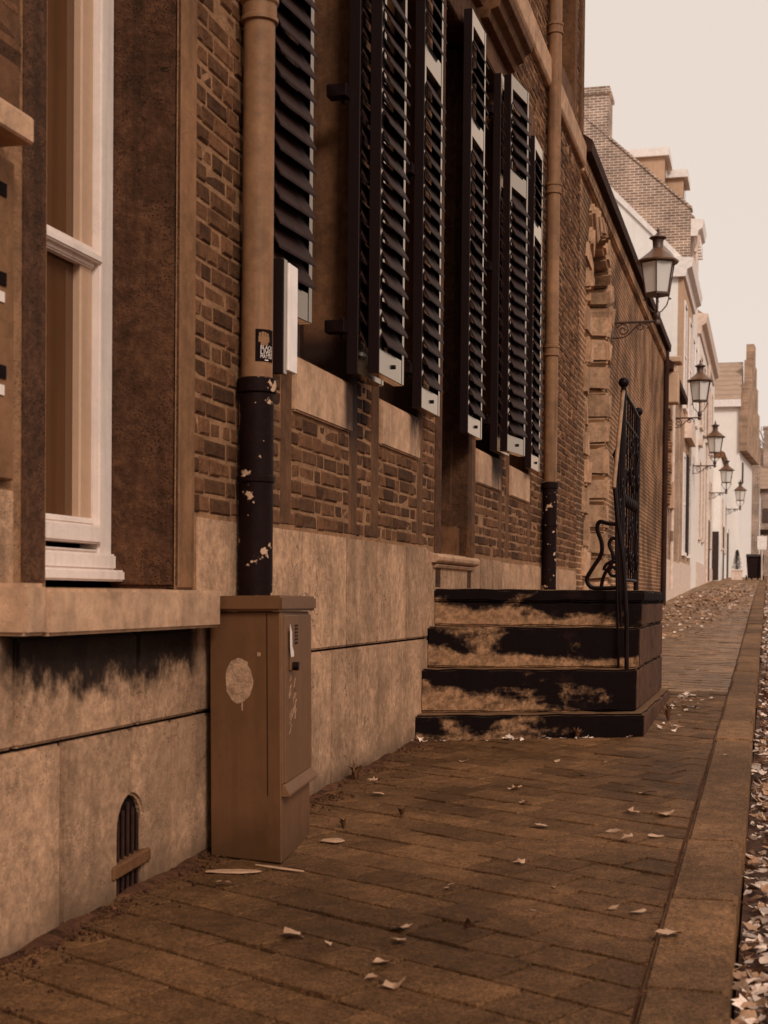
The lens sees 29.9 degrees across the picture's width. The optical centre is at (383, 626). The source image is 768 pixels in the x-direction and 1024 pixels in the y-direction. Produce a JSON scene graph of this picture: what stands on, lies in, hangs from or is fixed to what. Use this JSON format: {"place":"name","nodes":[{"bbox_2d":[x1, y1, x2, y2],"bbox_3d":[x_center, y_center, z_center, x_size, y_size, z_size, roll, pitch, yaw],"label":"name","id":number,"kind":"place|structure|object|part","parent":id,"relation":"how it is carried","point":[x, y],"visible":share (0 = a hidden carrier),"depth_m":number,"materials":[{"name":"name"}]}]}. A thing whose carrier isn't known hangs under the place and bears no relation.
{"place":"outdoors","nodes":[
{"label":"outdoors","id":0,"kind":"place"},
{"bbox_2d":[0,577,760,1023],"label":"pavement","id":1,"kind":"structure","parent":0,"point":[576,949],"depth_m":4.65,"materials":[{"name":"brick"}]},
{"bbox_2d":[215,880,233,884],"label":"fallen leaf","id":2,"kind":"object","parent":1,"relation":"on","point":[226,881],"visible":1,"depth_m":4.84,"materials":[{"name":"brown plant"}]},
{"bbox_2d":[0,740,458,1013],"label":"debris","id":3,"kind":"object","parent":1,"relation":"on","point":[54,938],"visible":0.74,"depth_m":4.72,"materials":[{"name":"brown soil"}]},
{"bbox_2d":[205,869,260,873],"bbox_3d":[-0.529,0.861,5.065,0.195,0.005,0.068,1,1,5],"label":"stone shard","id":4,"kind":"object","parent":1,"relation":"on","point":[234,871],"visible":1,"depth_m":5.05,"materials":[{"name":"beige stone"}]},
{"bbox_2d":[210,595,316,863],"bbox_3d":[-0.435,0.366,5.522,0.354,0.973,0.706,1,1,13],"label":"utility cabinet","id":5,"kind":"object","parent":1,"relation":"on","point":[263,774],"visible":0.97,"depth_m":5.27,"materials":[{"name":"metal"}]},
{"bbox_3d":[-0.319,0.283,5.467,0.047,0.659,0.605,1,1,7],"label":"door","id":6,"kind":"part","parent":5,"relation":"part of","materials":[{"name":"paint"}]},
{"bbox_2d":[255,864,303,871],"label":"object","id":7,"kind":"object","parent":1,"relation":"on","point":[280,868],"visible":1,"depth_m":5.11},
{"bbox_2d":[281,927,302,936],"bbox_3d":[-0.267,0.897,4.206,0.072,0.022,0.072,1,1,15],"label":"fallen leaf","id":8,"kind":"object","parent":1,"relation":"on","point":[287,930],"visible":1,"depth_m":4.22,"materials":[{"name":"beige plant"}]},
{"bbox_2d":[321,838,344,842],"bbox_3d":[-0.197,0.834,5.605,0.090,0.005,0.082,0,2,-35],"label":"stone shard","id":9,"kind":"object","parent":1,"relation":"on","point":[334,840],"visible":1,"depth_m":5.59,"materials":[{"name":"beige stone"}]},
{"bbox_2d":[339,816,351,827],"bbox_3d":[-0.165,0.800,5.877,0.074,0.049,0.055,2,2,42],"label":"weed","id":10,"kind":"object","parent":1,"relation":"on","point":[343,822],"visible":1,"depth_m":5.87,"materials":[{"name":"green plant"}]},
{"bbox_2d":[346,761,373,779],"bbox_3d":[-0.121,0.712,7.114,0.147,0.098,0.144,1,1,15],"label":"weed","id":11,"kind":"object","parent":1,"relation":"on","point":[355,770],"visible":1,"depth_m":7.12,"materials":[{"name":"green plant"}]},
{"bbox_2d":[363,973,377,979],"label":"fallen leaf","id":12,"kind":"object","parent":1,"relation":"on","point":[370,975],"visible":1,"depth_m":3.79,"materials":[{"name":"beige plant"}]},
{"bbox_2d":[373,957,392,961],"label":"fallen leaf","id":13,"kind":"object","parent":1,"relation":"on","point":[377,959],"visible":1,"depth_m":3.94,"materials":[{"name":"beige plant"}]},
{"bbox_2d":[382,977,405,988],"bbox_3d":[0.030,0.919,3.744,0.060,0.027,0.081,1,1,15],"label":"fallen leaf","id":14,"kind":"object","parent":1,"relation":"on","point":[387,983],"visible":1,"depth_m":3.73,"materials":[{"name":"beige plant"}]},
{"bbox_2d":[398,808,406,814],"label":"weed","id":15,"kind":"object","parent":1,"relation":"on","point":[401,811],"visible":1,"depth_m":6.15,"materials":[{"name":"green plant"}]},
{"bbox_2d":[393,923,412,927],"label":"fallen leaf","id":16,"kind":"object","parent":1,"relation":"on","point":[404,926],"visible":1,"depth_m":4.30,"materials":[{"name":"beige plant"}]},
{"bbox_2d":[463,918,470,927],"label":"fallen leaf","id":17,"kind":"object","parent":1,"relation":"on","point":[467,924],"visible":1,"depth_m":4.30,"materials":[{"name":"brown plant"}]},
{"bbox_2d":[512,858,524,862],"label":"fallen leaf","id":18,"kind":"object","parent":1,"relation":"on","point":[521,861],"visible":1,"depth_m":5.21,"materials":[{"name":"beige plant"}]},
{"bbox_2d":[415,588,669,740],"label":"stone steps","id":19,"kind":"structure","parent":1,"relation":"on","point":[529,664],"depth_m":8.95,"materials":[{"name":"black stone"}]},
{"bbox_2d":[585,377,642,668],"bbox_3d":[1.571,-0.694,9.764,0.348,1.894,1.684,1,1,15],"label":"iron railing","id":20,"kind":"object","parent":19,"relation":"on","point":[623,560],"visible":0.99,"depth_m":9.52,"materials":[{"name":"black metal"}]},
{"bbox_2d":[412,690,713,741],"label":"leaf litter","id":21,"kind":"object","parent":1,"relation":"on","point":[509,737],"visible":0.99,"depth_m":9.12,"materials":[{"name":"brown plant"}]},
{"bbox_2d":[574,727,584,738],"bbox_3d":[1.175,0.640,8.711,0.092,0.080,0.082,-1,2,-44],"label":"weed","id":22,"kind":"object","parent":1,"relation":"on","point":[577,732],"visible":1,"depth_m":8.70,"materials":[{"name":"green plant"}]},
{"bbox_2d":[606,828,620,832],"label":"fallen leaf","id":23,"kind":"object","parent":1,"relation":"on","point":[613,830],"visible":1,"depth_m":5.80,"materials":[{"name":"beige plant"}]},
{"bbox_2d":[619,833,632,839],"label":"fallen leaf","id":24,"kind":"object","parent":1,"relation":"on","point":[629,835],"visible":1,"depth_m":5.62,"materials":[{"name":"beige plant"}]},
{"bbox_2d":[627,806,638,812],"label":"fallen leaf","id":25,"kind":"object","parent":1,"relation":"on","point":[630,809],"visible":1,"depth_m":6.24,"materials":[{"name":"beige plant"}]},
{"bbox_2d":[631,908,645,911],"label":"fallen leaf","id":26,"kind":"object","parent":1,"relation":"on","point":[641,910],"visible":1,"depth_m":4.51,"materials":[{"name":"beige plant"}]},
{"bbox_2d":[648,833,663,836],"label":"fallen leaf","id":27,"kind":"object","parent":1,"relation":"on","point":[653,835],"visible":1,"depth_m":5.70,"materials":[{"name":"beige plant"}]},
{"bbox_2d":[657,809,674,814],"bbox_3d":[1.205,0.795,6.167,0.079,0.026,0.072,1,1,15],"label":"fallen leaf","id":28,"kind":"object","parent":1,"relation":"on","point":[668,812],"visible":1,"depth_m":6.16,"materials":[{"name":"beige plant"}]},
{"bbox_2d":[661,583,754,638],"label":"leaf litter","id":29,"kind":"object","parent":1,"relation":"on","point":[708,601],"visible":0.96,"depth_m":27.24,"materials":[{"name":"brown plant"}]},
{"bbox_2d":[731,550,742,579],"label":"potted evergreen","id":30,"kind":"object","parent":1,"relation":"on","point":[736,574],"visible":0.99,"depth_m":54.71,"materials":[{"name":"stone"}]},
{"bbox_2d":[746,554,758,579],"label":"wheelie bin","id":31,"kind":"object","parent":1,"relation":"on","point":[752,561],"visible":0.96,"depth_m":54.59,"materials":[{"name":"plastic"}]},
{"bbox_2d":[751,554,763,579],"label":"wheelie bin","id":32,"kind":"object","parent":1,"relation":"on","point":[759,567],"visible":0.48,"depth_m":55.29,"materials":[{"name":"plastic"}]},
{"bbox_2d":[584,0,767,553],"label":"sky","id":33,"kind":"structure","parent":0,"point":[689,78],"materials":[{"name":"white"}]},
{"bbox_2d":[734,583,767,1023],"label":"road","id":34,"kind":"structure","parent":0,"point":[756,846],"depth_m":5.58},
{"bbox_2d":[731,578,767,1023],"bbox_3d":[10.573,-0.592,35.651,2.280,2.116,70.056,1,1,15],"label":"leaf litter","id":35,"kind":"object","parent":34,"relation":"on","point":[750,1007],"visible":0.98,"depth_m":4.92,"materials":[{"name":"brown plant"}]},
{"bbox_3d":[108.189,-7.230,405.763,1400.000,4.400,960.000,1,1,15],"label":"ground","id":36,"kind":"structure","parent":0,"visible":0},
{"bbox_2d":[0,0,586,957],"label":"brick house","id":37,"kind":"structure","parent":36,"relation":"on","point":[288,296],"depth_m":5.61,"materials":[{"name":"brick"}]},
{"bbox_2d":[45,0,123,581],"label":"window","id":38,"kind":"structure","parent":37,"relation":"in","point":[80,47],"depth_m":4.97,"materials":[{"name":"paint"}]},
{"bbox_2d":[294,40,303,358],"bbox_3d":[-0.547,-2.630,6.790,0.080,2.840,0.900,1,1,15],"label":"window","id":39,"kind":"structure","parent":37,"relation":"in","point":[300,328],"depth_m":7.18,"materials":[{"name":"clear glass"}]},
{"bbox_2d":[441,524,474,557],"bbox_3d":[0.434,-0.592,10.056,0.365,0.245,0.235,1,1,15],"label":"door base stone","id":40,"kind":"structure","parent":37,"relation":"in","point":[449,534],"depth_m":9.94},
{"bbox_2d":[575,134,671,603],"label":"brick building","id":41,"kind":"structure","parent":36,"relation":"on","point":[611,287],"depth_m":18.51,"materials":[{"name":"brick"}]},
{"bbox_2d":[611,227,678,341],"bbox_3d":[3.407,-4.465,18.773,0.860,1.460,0.550,1,1,15],"label":"wall lantern","id":42,"kind":"object","parent":41,"relation":"attached to","point":[658,262],"depth_m":18.62,"materials":[{"name":"metal"}]},
{"bbox_2d":[584,85,706,588],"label":"chimney house","id":43,"kind":"structure","parent":36,"relation":"on","point":[650,186],"depth_m":38.69,"materials":[{"name":"brick"}]},
{"bbox_2d":[692,335,695,423],"bbox_3d":[8.440,-6.747,39.433,0.170,2.280,1.100,1,1,15],"label":"window","id":44,"kind":"structure","parent":43,"relation":"in","point":[693,367],"depth_m":39.53,"materials":[{"name":"white glass"}]},
{"bbox_2d":[694,344,697,429],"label":"window","id":45,"kind":"structure","parent":43,"relation":"in","point":[696,350],"depth_m":40.97,"materials":[{"name":"white glass"}]},
{"bbox_2d":[692,420,724,474],"bbox_3d":[8.797,-4.842,38.962,0.860,1.460,0.550,1,1,15],"label":"wall lantern","id":46,"kind":"object","parent":43,"relation":"attached to","point":[715,437],"depth_m":38.81,"materials":[{"name":"metal"}]},
{"bbox_2d":[611,187,702,593],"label":"gabled house","id":47,"kind":"structure","parent":36,"relation":"on","point":[682,306],"depth_m":34.14,"materials":[{"name":"beige paint"}]},
{"bbox_2d":[682,452,686,555],"bbox_3d":[7.274,-2.957,35.059,0.170,2.480,0.900,1,1,15],"label":"window","id":48,"kind":"structure","parent":47,"relation":"in","point":[684,455],"depth_m":35.13,"materials":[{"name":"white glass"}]},
{"bbox_2d":[683,300,687,413],"bbox_3d":[7.263,-6.503,34.835,0.170,2.580,1.100,1,1,15],"label":"window","id":49,"kind":"structure","parent":47,"relation":"in","point":[685,409],"depth_m":34.86,"materials":[{"name":"white glass"}]},
{"bbox_2d":[687,467,690,558],"bbox_3d":[7.853,-2.951,37.234,0.170,2.380,0.800,1,1,15],"label":"window","id":50,"kind":"structure","parent":47,"relation":"in","point":[689,556],"depth_m":37.50,"materials":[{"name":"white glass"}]},
{"bbox_2d":[688,318,692,419],"bbox_3d":[7.843,-6.547,37.009,0.170,2.580,1.100,1,1,15],"label":"window","id":51,"kind":"structure","parent":47,"relation":"in","point":[690,322],"depth_m":36.91,"materials":[{"name":"white glass"}]},
{"bbox_2d":[666,356,687,600],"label":"house","id":52,"kind":"structure","parent":36,"relation":"on","point":[678,398],"depth_m":30.19,"materials":[{"name":"beige paint"}]},
{"bbox_2d":[675,359,712,427],"bbox_3d":[6.481,-4.877,30.263,0.860,1.460,0.550,1,1,15],"label":"wall lantern","id":53,"kind":"object","parent":52,"relation":"attached to","point":[700,381],"depth_m":30.11,"materials":[{"name":"metal"}]},
{"bbox_2d":[635,576,766,1023],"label":"kerb","id":54,"kind":"structure","parent":36,"relation":"on","point":[690,978],"depth_m":4.87,"materials":[{"name":"stone"}]},
{"bbox_2d":[655,928,681,934],"bbox_3d":[0.825,0.886,4.180,0.077,0.017,0.067,1,1,-1],"label":"fallen leaf","id":55,"kind":"object","parent":54,"relation":"on","point":[666,931],"visible":1,"depth_m":4.18,"materials":[{"name":"beige plant"}]},
{"bbox_2d":[757,535,766,579],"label":"street sign","id":56,"kind":"object","parent":54,"relation":"on","point":[761,542],"visible":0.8,"depth_m":55.05,"materials":[{"name":"metal"}]},
{"bbox_2d":[696,310,719,586],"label":"white house","id":57,"kind":"structure","parent":36,"relation":"on","point":[707,549],"depth_m":46.45,"materials":[{"name":"beige paint"}]},
{"bbox_2d":[698,459,701,540],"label":"window","id":58,"kind":"structure","parent":57,"relation":"in","point":[700,463],"depth_m":43.17,"materials":[{"name":"wood"}]},
{"bbox_2d":[699,354,702,431],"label":"window","id":59,"kind":"structure","parent":57,"relation":"in","point":[700,426],"depth_m":42.87,"materials":[{"name":"wood"}]},
{"bbox_2d":[701,466,704,542],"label":"window","id":60,"kind":"structure","parent":57,"relation":"in","point":[702,514],"depth_m":45.21,"materials":[{"name":"wood"}]},
{"bbox_2d":[703,367,705,438],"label":"window","id":61,"kind":"structure","parent":57,"relation":"in","point":[704,435],"depth_m":44.88,"materials":[{"name":"wood"}]},
{"bbox_2d":[705,375,707,443],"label":"window","id":62,"kind":"structure","parent":57,"relation":"in","point":[706,441],"depth_m":46.56,"materials":[{"name":"wood"}]},
{"bbox_2d":[708,519,709,580],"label":"door","id":63,"kind":"structure","parent":57,"relation":"in","point":[708,519],"depth_m":49.28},
{"bbox_2d":[710,386,710,426],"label":"window","id":64,"kind":"structure","parent":57,"relation":"in","point":[710,386],"depth_m":49.47,"materials":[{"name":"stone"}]},
{"bbox_2d":[710,481,711,549],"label":"window","id":65,"kind":"structure","parent":57,"relation":"in","point":[710,481],"depth_m":51.43,"materials":[{"name":"wood"}]},
{"bbox_2d":[710,393,713,457],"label":"window","id":66,"kind":"structure","parent":57,"relation":"in","point":[712,456],"depth_m":50.83,"materials":[{"name":"wood"}]},
{"bbox_2d":[709,457,734,498],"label":"wall lantern","id":67,"kind":"object","parent":57,"relation":"attached to","point":[726,470],"depth_m":49.44,"materials":[{"name":"metal"}]},
{"bbox_2d":[712,450,728,580],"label":"house","id":68,"kind":"structure","parent":36,"relation":"on","point":[720,514],"depth_m":54.35,"materials":[{"name":"paint"}]},
{"bbox_2d":[721,498,723,550],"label":"window","id":69,"kind":"structure","parent":68,"relation":"in","point":[722,548],"depth_m":54.70,"materials":[{"name":"wood"}]},
{"bbox_2d":[722,527,728,579],"bbox_3d":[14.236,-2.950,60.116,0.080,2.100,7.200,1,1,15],"label":"door","id":70,"kind":"structure","parent":68,"relation":"in","point":[723,527],"depth_m":57.62,"materials":[{"name":"white wood"}]},
{"bbox_2d":[724,505,726,553],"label":"window","id":71,"kind":"structure","parent":68,"relation":"in","point":[725,552],"depth_m":58.93,"materials":[{"name":"wood"}]},
{"bbox_2d":[727,479,746,513],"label":"wall lantern","id":72,"kind":"object","parent":68,"relation":"attached to","point":[740,490],"depth_m":59.01,"materials":[{"name":"metal"}]},
{"bbox_2d":[714,344,759,576],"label":"stepped house","id":73,"kind":"structure","parent":36,"relation":"on","point":[736,417],"depth_m":65.67,"materials":[{"name":"white plaster"},{"name":"roof tile"},{"name":"tan stone"}]},
{"bbox_2d":[742,463,743,481],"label":"window","id":74,"kind":"structure","parent":73,"relation":"in","point":[742,463],"depth_m":66.08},
{"bbox_2d":[751,438,760,553],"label":"narrow house","id":75,"kind":"structure","parent":36,"relation":"on","point":[755,514],"depth_m":73.50,"materials":[{"name":"brick"}]},
{"bbox_2d":[760,428,763,447],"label":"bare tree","id":76,"kind":"object","parent":36,"relation":"on","point":[762,441],"visible":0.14,"depth_m":93.31,"materials":[{"name":"brown plant"}]},
{"bbox_2d":[760,426,767,577],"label":"end house","id":77,"kind":"structure","parent":36,"relation":"on","point":[764,493],"depth_m":82.12,"materials":[{"name":"brick"}]},
{"bbox_2d":[763,508,767,521],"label":"window","id":78,"kind":"structure","parent":77,"relation":"in","point":[765,510],"depth_m":82.02,"materials":[{"name":"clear glass"}]},
{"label":"pavement bed","id":79,"kind":"structure","parent":0,"visible":0},
{"bbox_2d":[661,704,675,720],"bbox_3d":[1.883,0.568,9.608,0.146,0.131,0.171,2,2,38],"label":"weed","id":80,"kind":"object","parent":79,"relation":"on","point":[667,712],"visible":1,"depth_m":9.59,"materials":[{"name":"green plant"}]},
{"bbox_2d":[626,582,759,1023],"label":"pavement joint","id":81,"kind":"object","parent":79,"relation":"on","point":[640,992],"visible":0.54,"depth_m":5.25,"materials":[{"name":"stone"}]}
]}

